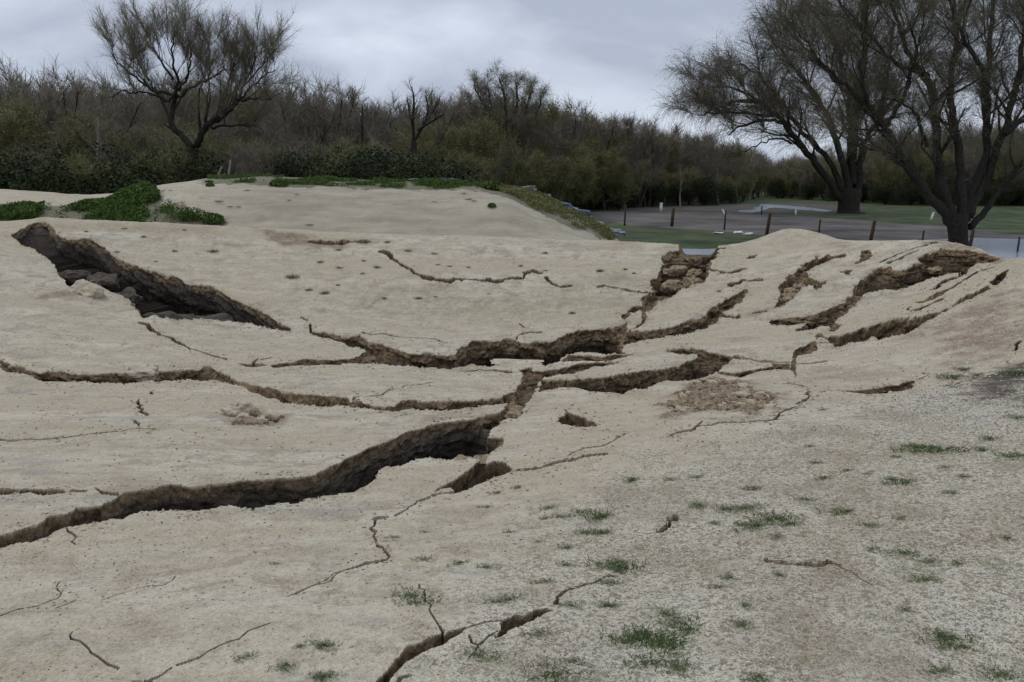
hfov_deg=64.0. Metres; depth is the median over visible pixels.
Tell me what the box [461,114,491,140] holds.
thicket tree
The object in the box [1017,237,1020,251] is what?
fence stake
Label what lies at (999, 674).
grass tuft
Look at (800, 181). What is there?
thicket tree
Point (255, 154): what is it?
thicket tree
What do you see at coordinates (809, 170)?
thicket tree
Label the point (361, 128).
bare tree
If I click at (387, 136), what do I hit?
thicket tree
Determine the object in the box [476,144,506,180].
thicket tree
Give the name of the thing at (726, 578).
grass tuft
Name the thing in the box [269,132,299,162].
pale stemmed tree
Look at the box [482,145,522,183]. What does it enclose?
thicket tree
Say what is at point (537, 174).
willow shrub
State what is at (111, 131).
thicket tree
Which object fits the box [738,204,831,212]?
river
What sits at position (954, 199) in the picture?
evergreen bush
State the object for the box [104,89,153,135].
thicket tree
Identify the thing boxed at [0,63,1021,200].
distant wood
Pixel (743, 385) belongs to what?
soil clod
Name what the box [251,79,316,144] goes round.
thicket tree
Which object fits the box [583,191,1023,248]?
field
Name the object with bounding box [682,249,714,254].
pond
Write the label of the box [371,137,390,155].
pale stemmed tree
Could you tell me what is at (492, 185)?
leafy weed
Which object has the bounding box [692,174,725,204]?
evergreen bush
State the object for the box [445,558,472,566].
grass tuft
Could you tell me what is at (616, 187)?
willow shrub
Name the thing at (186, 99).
willow shrub
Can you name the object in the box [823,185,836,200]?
evergreen bush
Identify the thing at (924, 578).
grass tuft
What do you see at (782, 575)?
grass tuft
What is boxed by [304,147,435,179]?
evergreen bush
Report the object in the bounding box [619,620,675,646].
grass tuft
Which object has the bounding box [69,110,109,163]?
pale stemmed tree
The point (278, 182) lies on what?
leafy weed
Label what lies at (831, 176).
willow shrub
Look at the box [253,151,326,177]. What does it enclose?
evergreen bush
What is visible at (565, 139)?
thicket tree
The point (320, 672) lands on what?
grass tuft
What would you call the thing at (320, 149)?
willow shrub
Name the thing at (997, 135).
thicket tree
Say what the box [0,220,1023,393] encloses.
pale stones
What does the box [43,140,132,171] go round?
evergreen bush
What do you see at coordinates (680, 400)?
soil clod
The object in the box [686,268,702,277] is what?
fallen soil lump
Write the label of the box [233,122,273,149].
thicket tree
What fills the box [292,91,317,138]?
thicket tree
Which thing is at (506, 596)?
grass tuft
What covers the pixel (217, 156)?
willow shrub
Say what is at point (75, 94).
bare tree
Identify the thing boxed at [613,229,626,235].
rock
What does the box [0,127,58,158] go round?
willow shrub
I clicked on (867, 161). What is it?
willow shrub
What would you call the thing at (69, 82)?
thicket tree
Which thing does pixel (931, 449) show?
grass tuft
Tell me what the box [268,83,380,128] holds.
willow shrub
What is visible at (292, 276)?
grass tuft
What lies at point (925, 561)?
grass tuft
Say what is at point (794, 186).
willow shrub
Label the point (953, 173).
thicket tree
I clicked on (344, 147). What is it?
pale stemmed tree
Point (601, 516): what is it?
grass tuft
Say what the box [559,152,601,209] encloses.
willow shrub
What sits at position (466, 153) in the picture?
willow shrub
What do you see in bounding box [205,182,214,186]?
leafy weed
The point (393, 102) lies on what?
thicket tree
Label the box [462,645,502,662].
grass tuft
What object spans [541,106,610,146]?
feathery tree
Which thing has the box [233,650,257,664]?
grass tuft
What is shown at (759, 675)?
grass tuft
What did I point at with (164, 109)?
thicket tree
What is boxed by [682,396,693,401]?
soil clod
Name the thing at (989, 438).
grass tuft
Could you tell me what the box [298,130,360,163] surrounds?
willow shrub
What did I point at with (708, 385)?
soil clod
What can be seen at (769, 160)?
thicket tree
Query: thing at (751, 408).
soil clod
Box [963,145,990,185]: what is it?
thicket tree
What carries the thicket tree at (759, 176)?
on the field
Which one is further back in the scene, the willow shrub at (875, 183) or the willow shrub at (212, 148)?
the willow shrub at (875, 183)
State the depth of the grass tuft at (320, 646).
2.80 m
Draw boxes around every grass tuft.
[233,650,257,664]
[264,656,299,674]
[285,272,300,278]
[300,636,342,653]
[306,667,342,681]
[309,639,333,650]
[312,671,333,681]
[388,585,445,599]
[390,591,442,607]
[409,554,442,561]
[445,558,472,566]
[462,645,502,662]
[476,562,503,570]
[482,591,524,604]
[518,656,597,681]
[521,625,550,638]
[529,575,556,584]
[539,504,553,510]
[550,510,581,518]
[552,598,582,610]
[554,560,580,566]
[557,542,583,549]
[557,655,585,666]
[570,507,602,515]
[573,528,597,534]
[578,510,614,523]
[580,554,647,576]
[584,527,613,536]
[588,512,614,521]
[594,577,624,585]
[594,600,626,610]
[595,556,629,568]
[598,623,663,653]
[610,565,627,574]
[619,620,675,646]
[619,623,690,658]
[619,648,694,674]
[622,476,643,481]
[643,632,697,656]
[647,610,706,636]
[651,601,687,623]
[665,658,696,678]
[669,621,704,634]
[687,500,707,509]
[708,583,730,588]
[709,503,742,512]
[718,572,739,582]
[728,502,766,512]
[729,618,754,629]
[731,519,790,533]
[737,508,806,526]
[737,667,773,681]
[739,601,754,609]
[740,486,763,491]
[768,534,784,539]
[772,569,786,578]
[775,517,808,527]
[793,496,822,501]
[813,475,833,479]
[815,505,878,517]
[858,521,884,528]
[875,545,920,558]
[880,476,925,485]
[885,442,976,454]
[890,513,915,521]
[893,604,915,614]
[904,442,937,448]
[904,573,944,584]
[911,555,942,565]
[913,627,995,653]
[913,662,958,679]
[923,625,957,640]
[933,372,964,379]
[942,489,959,494]
[947,559,964,567]
[951,366,975,371]
[953,473,971,478]
[971,444,990,451]
[975,662,1023,681]
[978,435,1000,440]
[989,448,1023,460]
[992,367,1023,377]
[997,534,1013,542]
[1004,413,1023,419]
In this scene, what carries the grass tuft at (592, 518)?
on the ground at (350, 224)
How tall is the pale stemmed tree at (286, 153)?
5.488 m
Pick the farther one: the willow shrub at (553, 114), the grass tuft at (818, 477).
the willow shrub at (553, 114)
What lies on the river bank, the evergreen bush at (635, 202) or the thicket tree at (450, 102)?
the evergreen bush at (635, 202)
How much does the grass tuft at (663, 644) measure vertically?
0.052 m
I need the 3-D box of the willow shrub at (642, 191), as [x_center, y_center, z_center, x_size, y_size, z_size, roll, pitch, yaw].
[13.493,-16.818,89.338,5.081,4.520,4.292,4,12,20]
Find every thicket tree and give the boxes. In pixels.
[0,49,88,105]
[1,85,82,127]
[1,91,63,137]
[16,83,101,131]
[20,78,105,152]
[20,146,60,179]
[58,67,127,146]
[70,88,161,145]
[75,107,164,160]
[88,149,114,168]
[90,148,142,188]
[103,98,137,134]
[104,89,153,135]
[107,73,181,118]
[112,86,212,130]
[115,82,188,108]
[115,120,195,156]
[123,98,178,149]
[144,66,214,127]
[149,93,234,129]
[184,76,253,106]
[188,107,241,153]
[194,93,245,149]
[207,142,262,171]
[217,153,239,173]
[226,134,288,175]
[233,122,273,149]
[245,66,341,145]
[246,105,302,157]
[249,94,301,150]
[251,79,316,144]
[256,70,367,125]
[257,99,320,148]
[262,143,291,171]
[282,99,352,151]
[285,104,357,163]
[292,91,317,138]
[295,150,313,172]
[308,96,346,150]
[318,93,389,132]
[322,89,360,138]
[350,114,403,148]
[359,97,436,151]
[367,110,422,153]
[373,98,410,138]
[382,88,408,131]
[387,102,424,132]
[396,146,427,165]
[400,138,423,155]
[424,92,465,125]
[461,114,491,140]
[467,100,544,153]
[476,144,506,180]
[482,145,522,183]
[510,91,594,150]
[516,106,542,168]
[516,108,573,169]
[546,151,575,201]
[558,118,583,150]
[565,117,606,153]
[596,158,622,209]
[612,138,654,204]
[613,139,651,208]
[619,136,666,207]
[629,131,671,203]
[633,117,652,133]
[634,155,670,206]
[646,137,667,200]
[654,127,680,202]
[661,129,695,201]
[666,132,729,202]
[667,133,694,199]
[670,147,683,202]
[676,128,720,200]
[683,133,715,199]
[689,137,717,202]
[690,138,726,200]
[693,149,735,201]
[726,159,757,201]
[732,144,759,170]
[743,165,769,198]
[746,148,764,197]
[755,152,771,195]
[762,171,776,196]
[764,157,775,194]
[784,156,811,197]
[793,167,808,198]
[803,161,813,183]
[811,159,825,199]
[824,142,837,168]
[863,156,875,202]
[941,124,994,201]
[944,142,974,187]
[951,130,1006,186]
[954,149,979,186]
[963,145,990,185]
[981,125,1018,148]
[1012,161,1023,183]
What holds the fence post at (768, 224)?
on the gravel road
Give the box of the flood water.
[929,238,1023,258]
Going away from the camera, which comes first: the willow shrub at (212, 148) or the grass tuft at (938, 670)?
the grass tuft at (938, 670)
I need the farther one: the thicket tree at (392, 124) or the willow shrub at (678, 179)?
the willow shrub at (678, 179)
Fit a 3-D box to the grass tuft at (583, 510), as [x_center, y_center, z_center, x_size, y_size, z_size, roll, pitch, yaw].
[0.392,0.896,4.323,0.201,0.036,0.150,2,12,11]
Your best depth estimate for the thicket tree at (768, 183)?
126.77 m
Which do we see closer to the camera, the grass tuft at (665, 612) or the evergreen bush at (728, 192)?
the grass tuft at (665, 612)
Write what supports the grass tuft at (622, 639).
on the ground at (350, 224)
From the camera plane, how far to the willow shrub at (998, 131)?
106.65 m
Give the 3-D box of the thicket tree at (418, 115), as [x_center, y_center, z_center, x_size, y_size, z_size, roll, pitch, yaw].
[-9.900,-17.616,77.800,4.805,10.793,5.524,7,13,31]
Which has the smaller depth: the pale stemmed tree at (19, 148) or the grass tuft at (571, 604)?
the grass tuft at (571, 604)
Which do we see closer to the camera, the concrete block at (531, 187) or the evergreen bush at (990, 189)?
the concrete block at (531, 187)
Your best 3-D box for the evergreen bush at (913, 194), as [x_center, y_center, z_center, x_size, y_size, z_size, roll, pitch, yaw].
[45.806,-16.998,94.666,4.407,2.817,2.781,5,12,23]
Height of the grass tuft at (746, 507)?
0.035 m
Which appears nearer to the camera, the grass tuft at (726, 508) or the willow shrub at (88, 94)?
the grass tuft at (726, 508)
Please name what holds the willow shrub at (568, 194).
on the field
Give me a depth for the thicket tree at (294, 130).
60.63 m
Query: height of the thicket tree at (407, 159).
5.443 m
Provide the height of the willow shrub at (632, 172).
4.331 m
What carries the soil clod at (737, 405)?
on the ground at (350, 224)
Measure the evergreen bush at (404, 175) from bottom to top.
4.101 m
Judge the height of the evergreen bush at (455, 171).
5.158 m
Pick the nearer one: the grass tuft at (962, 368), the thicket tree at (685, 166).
the grass tuft at (962, 368)
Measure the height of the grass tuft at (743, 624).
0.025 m
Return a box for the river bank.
[597,203,864,211]
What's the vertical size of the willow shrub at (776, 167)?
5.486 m
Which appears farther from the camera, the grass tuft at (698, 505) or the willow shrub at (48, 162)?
the willow shrub at (48, 162)
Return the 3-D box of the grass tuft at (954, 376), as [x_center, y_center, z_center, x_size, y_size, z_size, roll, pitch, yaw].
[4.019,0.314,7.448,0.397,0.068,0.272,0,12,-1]
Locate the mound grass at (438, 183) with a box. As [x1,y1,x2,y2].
[205,172,487,188]
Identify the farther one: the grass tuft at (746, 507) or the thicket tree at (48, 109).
the thicket tree at (48, 109)
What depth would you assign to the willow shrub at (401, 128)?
73.81 m
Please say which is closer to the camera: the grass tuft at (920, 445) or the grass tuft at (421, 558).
the grass tuft at (421, 558)
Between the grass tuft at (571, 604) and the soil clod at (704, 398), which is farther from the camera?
the soil clod at (704, 398)
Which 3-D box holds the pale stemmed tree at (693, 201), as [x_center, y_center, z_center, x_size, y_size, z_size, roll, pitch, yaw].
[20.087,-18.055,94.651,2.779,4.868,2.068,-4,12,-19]
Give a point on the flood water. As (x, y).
(1002, 247)
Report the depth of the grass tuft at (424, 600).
3.17 m
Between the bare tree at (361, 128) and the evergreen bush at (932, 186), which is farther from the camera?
the evergreen bush at (932, 186)
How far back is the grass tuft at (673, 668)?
2.65 m
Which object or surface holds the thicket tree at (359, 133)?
on the field
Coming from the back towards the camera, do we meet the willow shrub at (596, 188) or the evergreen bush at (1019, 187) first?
the evergreen bush at (1019, 187)
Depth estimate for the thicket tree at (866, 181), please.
101.41 m
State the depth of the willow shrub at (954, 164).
98.40 m
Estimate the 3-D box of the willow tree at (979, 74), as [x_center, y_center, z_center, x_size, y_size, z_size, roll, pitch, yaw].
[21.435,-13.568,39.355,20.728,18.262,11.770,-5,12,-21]
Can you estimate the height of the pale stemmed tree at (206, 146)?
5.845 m
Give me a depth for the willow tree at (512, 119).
75.45 m
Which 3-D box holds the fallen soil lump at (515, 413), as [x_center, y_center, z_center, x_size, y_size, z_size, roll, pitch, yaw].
[0.024,0.692,7.487,0.173,0.133,0.221,7,18,15]
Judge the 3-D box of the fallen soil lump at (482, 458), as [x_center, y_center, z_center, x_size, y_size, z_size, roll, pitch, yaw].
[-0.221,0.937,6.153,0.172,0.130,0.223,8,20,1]
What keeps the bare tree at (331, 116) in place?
on the field
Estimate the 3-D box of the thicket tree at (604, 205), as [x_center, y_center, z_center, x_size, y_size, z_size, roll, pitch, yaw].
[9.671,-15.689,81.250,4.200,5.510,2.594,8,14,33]
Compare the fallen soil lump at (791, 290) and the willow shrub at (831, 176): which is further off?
the willow shrub at (831, 176)
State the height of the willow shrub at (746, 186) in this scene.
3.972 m
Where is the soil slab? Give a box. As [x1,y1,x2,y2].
[65,279,107,298]
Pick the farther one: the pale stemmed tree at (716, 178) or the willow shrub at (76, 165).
the pale stemmed tree at (716, 178)
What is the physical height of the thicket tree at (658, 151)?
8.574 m
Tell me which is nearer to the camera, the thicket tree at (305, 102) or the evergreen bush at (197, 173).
the evergreen bush at (197, 173)
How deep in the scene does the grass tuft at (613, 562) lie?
3.59 m
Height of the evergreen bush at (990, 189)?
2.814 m
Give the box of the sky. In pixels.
[0,0,1023,163]
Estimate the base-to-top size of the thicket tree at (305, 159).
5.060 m
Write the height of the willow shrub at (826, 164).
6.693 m
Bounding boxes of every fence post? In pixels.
[670,208,674,225]
[765,213,771,234]
[869,221,875,240]
[968,229,974,245]
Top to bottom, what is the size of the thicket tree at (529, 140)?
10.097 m
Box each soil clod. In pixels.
[124,365,158,382]
[221,405,244,416]
[227,402,238,405]
[235,420,244,424]
[236,413,248,419]
[239,401,254,410]
[249,409,260,416]
[255,415,267,421]
[265,414,272,420]
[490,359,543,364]
[668,401,683,406]
[673,399,685,402]
[675,407,687,411]
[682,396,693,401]
[689,399,700,404]
[694,384,706,390]
[694,403,704,408]
[696,395,712,400]
[697,401,710,405]
[704,382,717,387]
[708,374,718,378]
[717,379,729,384]
[724,396,739,402]
[730,404,743,409]
[734,394,747,398]
[736,392,750,395]
[737,383,749,387]
[743,406,757,410]
[751,392,767,398]
[751,403,762,409]
[755,396,766,400]
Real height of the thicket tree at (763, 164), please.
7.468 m
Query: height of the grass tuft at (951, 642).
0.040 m
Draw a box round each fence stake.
[624,204,626,225]
[723,211,726,229]
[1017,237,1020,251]
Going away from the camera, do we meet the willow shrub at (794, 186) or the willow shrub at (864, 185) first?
the willow shrub at (864, 185)
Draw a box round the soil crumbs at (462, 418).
[0,222,1015,611]
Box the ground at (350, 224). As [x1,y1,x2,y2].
[0,176,1023,681]
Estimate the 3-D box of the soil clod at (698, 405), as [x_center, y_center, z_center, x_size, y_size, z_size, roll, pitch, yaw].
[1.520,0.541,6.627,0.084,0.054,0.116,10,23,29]
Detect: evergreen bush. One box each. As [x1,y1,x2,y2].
[0,143,98,193]
[0,153,39,190]
[0,157,54,191]
[8,148,193,194]
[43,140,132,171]
[101,146,235,190]
[115,147,184,171]
[241,150,320,176]
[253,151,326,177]
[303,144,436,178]
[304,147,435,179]
[306,149,422,164]
[325,152,430,179]
[369,156,461,179]
[397,151,491,182]
[572,195,590,207]
[586,175,626,208]
[616,191,640,207]
[636,175,668,205]
[661,181,697,204]
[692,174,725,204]
[716,184,743,203]
[766,177,799,197]
[796,179,823,199]
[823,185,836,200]
[860,178,872,200]
[867,182,908,204]
[887,183,923,204]
[919,179,954,204]
[952,185,968,205]
[978,182,1013,205]
[998,179,1023,205]
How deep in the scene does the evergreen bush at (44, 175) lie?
37.08 m
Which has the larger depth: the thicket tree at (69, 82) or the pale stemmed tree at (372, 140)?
the thicket tree at (69, 82)
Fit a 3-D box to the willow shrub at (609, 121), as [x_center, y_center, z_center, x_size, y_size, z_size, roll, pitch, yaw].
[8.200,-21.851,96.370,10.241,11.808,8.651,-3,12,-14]
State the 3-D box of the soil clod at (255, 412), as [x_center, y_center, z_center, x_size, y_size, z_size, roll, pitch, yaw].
[-2.385,0.672,7.614,0.116,0.075,0.105,-11,17,-35]
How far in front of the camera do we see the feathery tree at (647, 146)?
91.58 m
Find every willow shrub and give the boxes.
[0,92,53,149]
[0,96,65,135]
[0,102,112,158]
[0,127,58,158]
[0,135,81,156]
[0,153,67,166]
[1,144,40,163]
[12,158,71,192]
[24,75,118,131]
[27,143,102,193]
[35,134,116,160]
[46,117,168,160]
[50,77,128,114]
[74,117,155,150]
[83,146,198,179]
[91,162,160,190]
[100,122,217,161]
[123,142,211,184]
[133,116,240,148]
[136,83,261,145]
[144,73,247,111]
[152,141,228,158]
[153,157,216,182]
[156,113,237,141]
[160,128,281,164]
[183,133,305,165]
[185,148,250,171]
[186,84,289,140]
[202,96,258,142]
[237,147,286,169]
[240,162,308,177]
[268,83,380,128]
[271,142,331,162]
[285,143,349,164]
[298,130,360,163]
[320,143,382,170]
[322,135,409,163]
[355,138,422,156]
[385,120,430,141]
[389,120,456,157]
[391,126,483,169]
[392,121,477,168]
[396,133,457,165]
[423,121,512,172]
[426,111,509,180]
[428,147,471,176]
[432,147,503,182]
[433,105,548,168]
[443,104,534,177]
[471,94,533,136]
[473,144,551,189]
[487,133,516,182]
[493,134,558,179]
[498,164,531,185]
[510,148,580,200]
[514,99,589,137]
[515,118,563,158]
[523,134,602,199]
[529,140,597,197]
[544,165,589,205]
[556,143,627,209]
[558,107,619,140]
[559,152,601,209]
[573,111,624,202]
[583,128,635,202]
[587,130,633,204]
[587,164,614,209]
[593,144,617,206]
[600,149,650,209]
[614,171,636,207]
[626,167,653,206]
[634,168,672,205]
[639,130,683,203]
[648,170,673,204]
[668,170,697,204]
[678,165,703,203]
[692,141,752,200]
[701,173,737,202]
[725,178,741,202]
[735,173,757,201]
[749,170,770,198]
[750,163,771,197]
[765,165,787,195]
[766,173,789,197]
[776,166,810,197]
[784,154,827,186]
[807,170,831,199]
[821,154,845,173]
[827,167,841,198]
[846,147,893,198]
[857,149,894,201]
[860,166,876,201]
[864,160,904,202]
[869,150,932,202]
[901,153,931,203]
[905,145,954,204]
[924,146,982,198]
[925,141,978,199]
[966,124,1022,141]
[975,136,1023,202]
[989,145,1023,204]
[997,149,1021,202]
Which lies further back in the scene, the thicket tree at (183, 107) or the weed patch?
the thicket tree at (183, 107)
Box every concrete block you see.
[522,185,536,190]
[559,201,572,207]
[574,209,591,215]
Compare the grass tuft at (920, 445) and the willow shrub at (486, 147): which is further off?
the willow shrub at (486, 147)
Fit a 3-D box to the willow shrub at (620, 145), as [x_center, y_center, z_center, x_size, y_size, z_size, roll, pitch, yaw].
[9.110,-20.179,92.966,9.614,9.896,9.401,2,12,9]
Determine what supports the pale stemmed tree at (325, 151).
on the field
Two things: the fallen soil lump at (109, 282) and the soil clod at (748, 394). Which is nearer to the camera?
the soil clod at (748, 394)
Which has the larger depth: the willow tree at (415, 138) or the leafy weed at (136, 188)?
the willow tree at (415, 138)
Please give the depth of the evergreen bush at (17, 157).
41.05 m
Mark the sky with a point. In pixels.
(608, 52)
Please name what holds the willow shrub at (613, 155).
on the field
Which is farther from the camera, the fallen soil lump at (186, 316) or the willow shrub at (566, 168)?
the willow shrub at (566, 168)
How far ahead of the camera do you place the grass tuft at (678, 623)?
2.95 m
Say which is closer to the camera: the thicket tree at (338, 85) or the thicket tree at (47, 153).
the thicket tree at (47, 153)
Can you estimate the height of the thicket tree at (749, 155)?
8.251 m
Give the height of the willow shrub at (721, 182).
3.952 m
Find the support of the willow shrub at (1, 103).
on the field
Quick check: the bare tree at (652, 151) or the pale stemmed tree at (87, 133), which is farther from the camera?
the bare tree at (652, 151)
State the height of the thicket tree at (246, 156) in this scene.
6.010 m
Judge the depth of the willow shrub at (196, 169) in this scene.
39.51 m
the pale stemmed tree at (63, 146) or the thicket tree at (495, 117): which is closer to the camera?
the pale stemmed tree at (63, 146)
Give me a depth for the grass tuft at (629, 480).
4.80 m
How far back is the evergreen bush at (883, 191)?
96.13 m
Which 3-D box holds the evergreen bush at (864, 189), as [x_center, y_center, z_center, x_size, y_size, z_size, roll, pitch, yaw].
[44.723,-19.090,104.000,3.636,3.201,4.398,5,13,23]
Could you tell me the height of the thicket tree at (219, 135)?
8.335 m
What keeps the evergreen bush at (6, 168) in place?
on the field
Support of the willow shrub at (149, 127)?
on the field
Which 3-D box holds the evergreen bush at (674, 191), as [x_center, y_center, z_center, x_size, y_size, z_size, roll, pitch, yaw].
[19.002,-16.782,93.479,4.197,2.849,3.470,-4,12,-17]
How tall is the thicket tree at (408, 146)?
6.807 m
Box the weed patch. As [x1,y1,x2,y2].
[0,180,207,222]
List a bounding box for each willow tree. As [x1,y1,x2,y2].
[67,0,310,166]
[403,78,452,156]
[451,55,554,149]
[648,0,950,213]
[747,0,1023,245]
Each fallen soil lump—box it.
[61,270,90,285]
[86,272,119,291]
[115,287,142,305]
[142,311,175,317]
[172,314,198,319]
[196,314,215,318]
[205,313,234,321]
[453,454,466,460]
[473,454,488,463]
[504,408,522,418]
[508,405,524,410]
[660,279,683,293]
[663,267,678,276]
[669,265,687,275]
[682,277,703,287]
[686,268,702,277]
[781,292,794,302]
[783,287,799,293]
[792,283,806,289]
[927,266,942,274]
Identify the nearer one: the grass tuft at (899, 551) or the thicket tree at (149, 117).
the grass tuft at (899, 551)
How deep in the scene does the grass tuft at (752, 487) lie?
4.45 m
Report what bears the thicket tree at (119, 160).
on the field
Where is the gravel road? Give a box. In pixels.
[591,212,1023,240]
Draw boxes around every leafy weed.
[126,185,148,196]
[201,212,225,223]
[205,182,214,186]
[268,178,288,186]
[484,180,504,190]
[487,202,495,206]
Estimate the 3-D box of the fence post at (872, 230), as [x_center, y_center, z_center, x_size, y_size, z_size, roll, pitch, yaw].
[18.958,-5.710,43.121,0.319,1.217,0.184,0,12,0]
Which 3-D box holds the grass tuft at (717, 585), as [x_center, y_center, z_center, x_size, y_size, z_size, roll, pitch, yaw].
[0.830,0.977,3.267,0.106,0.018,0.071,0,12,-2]
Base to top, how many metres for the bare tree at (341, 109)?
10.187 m
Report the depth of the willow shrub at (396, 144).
61.85 m
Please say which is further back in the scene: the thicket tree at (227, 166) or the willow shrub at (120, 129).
the willow shrub at (120, 129)
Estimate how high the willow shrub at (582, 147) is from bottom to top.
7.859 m
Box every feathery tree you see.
[240,87,306,139]
[301,80,376,154]
[412,83,480,149]
[520,103,590,160]
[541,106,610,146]
[589,111,638,152]
[595,110,658,168]
[626,123,655,204]
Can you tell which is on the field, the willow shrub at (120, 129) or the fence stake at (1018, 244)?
the willow shrub at (120, 129)
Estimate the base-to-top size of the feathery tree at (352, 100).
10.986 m
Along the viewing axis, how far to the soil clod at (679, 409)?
6.58 m
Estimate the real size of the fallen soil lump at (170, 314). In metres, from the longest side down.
0.648 x 0.558 x 0.350 m
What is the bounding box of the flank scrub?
[474,180,617,239]
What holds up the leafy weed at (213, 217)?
on the ground at (350, 224)
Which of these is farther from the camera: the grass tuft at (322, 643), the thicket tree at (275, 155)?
the thicket tree at (275, 155)
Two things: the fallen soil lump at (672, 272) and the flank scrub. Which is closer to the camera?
the fallen soil lump at (672, 272)
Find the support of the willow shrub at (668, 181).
on the field
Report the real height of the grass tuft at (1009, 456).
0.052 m
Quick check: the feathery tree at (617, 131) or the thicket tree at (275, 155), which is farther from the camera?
the feathery tree at (617, 131)
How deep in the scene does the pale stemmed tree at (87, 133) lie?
45.40 m
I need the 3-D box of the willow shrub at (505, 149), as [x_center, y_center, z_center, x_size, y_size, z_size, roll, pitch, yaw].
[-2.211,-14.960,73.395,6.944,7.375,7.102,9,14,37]
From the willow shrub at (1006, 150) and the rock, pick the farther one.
the willow shrub at (1006, 150)
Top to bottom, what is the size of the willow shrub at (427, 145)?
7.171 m
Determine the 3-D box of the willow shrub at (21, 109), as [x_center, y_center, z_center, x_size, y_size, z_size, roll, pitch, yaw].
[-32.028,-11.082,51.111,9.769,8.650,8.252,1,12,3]
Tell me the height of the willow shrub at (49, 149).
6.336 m
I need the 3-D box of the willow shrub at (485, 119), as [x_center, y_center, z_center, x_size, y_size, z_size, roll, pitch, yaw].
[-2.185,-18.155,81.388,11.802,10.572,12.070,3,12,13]
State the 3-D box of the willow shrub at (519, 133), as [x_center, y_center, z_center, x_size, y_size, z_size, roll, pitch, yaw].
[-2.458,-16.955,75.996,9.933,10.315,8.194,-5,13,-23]
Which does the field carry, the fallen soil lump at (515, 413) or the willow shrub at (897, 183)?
the willow shrub at (897, 183)
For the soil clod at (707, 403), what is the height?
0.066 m
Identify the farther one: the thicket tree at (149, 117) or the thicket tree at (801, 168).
the thicket tree at (801, 168)
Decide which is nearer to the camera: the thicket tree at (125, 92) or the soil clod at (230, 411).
the soil clod at (230, 411)
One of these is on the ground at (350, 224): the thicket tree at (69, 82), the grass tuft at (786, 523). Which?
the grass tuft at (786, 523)
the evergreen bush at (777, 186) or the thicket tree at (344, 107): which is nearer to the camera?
the thicket tree at (344, 107)
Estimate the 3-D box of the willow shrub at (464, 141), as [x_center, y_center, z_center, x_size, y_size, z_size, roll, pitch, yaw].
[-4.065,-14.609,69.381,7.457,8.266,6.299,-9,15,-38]
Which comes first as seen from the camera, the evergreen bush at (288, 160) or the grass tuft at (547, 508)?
the grass tuft at (547, 508)
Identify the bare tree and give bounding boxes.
[52,77,84,132]
[58,81,87,145]
[112,94,153,152]
[265,87,301,151]
[310,107,347,152]
[323,88,351,145]
[327,113,357,151]
[349,93,369,148]
[424,103,464,149]
[424,118,442,158]
[566,109,584,150]
[595,120,619,206]
[649,128,658,204]
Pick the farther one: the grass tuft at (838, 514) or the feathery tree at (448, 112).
the feathery tree at (448, 112)
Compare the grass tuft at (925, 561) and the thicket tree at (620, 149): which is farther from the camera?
the thicket tree at (620, 149)
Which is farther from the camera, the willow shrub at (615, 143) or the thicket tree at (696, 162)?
the thicket tree at (696, 162)
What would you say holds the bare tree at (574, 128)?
on the field
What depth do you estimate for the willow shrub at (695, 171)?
95.88 m
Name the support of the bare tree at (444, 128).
on the field
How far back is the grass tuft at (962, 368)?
7.69 m
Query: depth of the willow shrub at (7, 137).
48.16 m
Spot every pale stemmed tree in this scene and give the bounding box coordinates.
[7,134,36,165]
[39,119,75,156]
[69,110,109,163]
[73,113,115,157]
[153,124,186,155]
[199,138,217,159]
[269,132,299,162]
[277,142,293,176]
[319,141,329,158]
[332,128,361,157]
[355,127,381,154]
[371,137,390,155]
[503,136,517,184]
[677,165,695,204]
[678,163,691,205]
[713,163,720,202]
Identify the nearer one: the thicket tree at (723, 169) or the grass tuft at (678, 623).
the grass tuft at (678, 623)
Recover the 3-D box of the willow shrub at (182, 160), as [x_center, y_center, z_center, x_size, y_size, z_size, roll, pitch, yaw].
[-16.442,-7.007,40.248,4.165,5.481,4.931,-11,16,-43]
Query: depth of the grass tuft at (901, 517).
3.90 m
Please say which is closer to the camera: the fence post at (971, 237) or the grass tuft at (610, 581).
the grass tuft at (610, 581)
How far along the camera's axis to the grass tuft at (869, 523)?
3.87 m
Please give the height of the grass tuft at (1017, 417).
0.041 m
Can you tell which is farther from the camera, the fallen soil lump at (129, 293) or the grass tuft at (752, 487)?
the fallen soil lump at (129, 293)
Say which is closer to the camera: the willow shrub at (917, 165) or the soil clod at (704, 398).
the soil clod at (704, 398)
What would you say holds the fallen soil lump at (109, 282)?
on the ground at (350, 224)

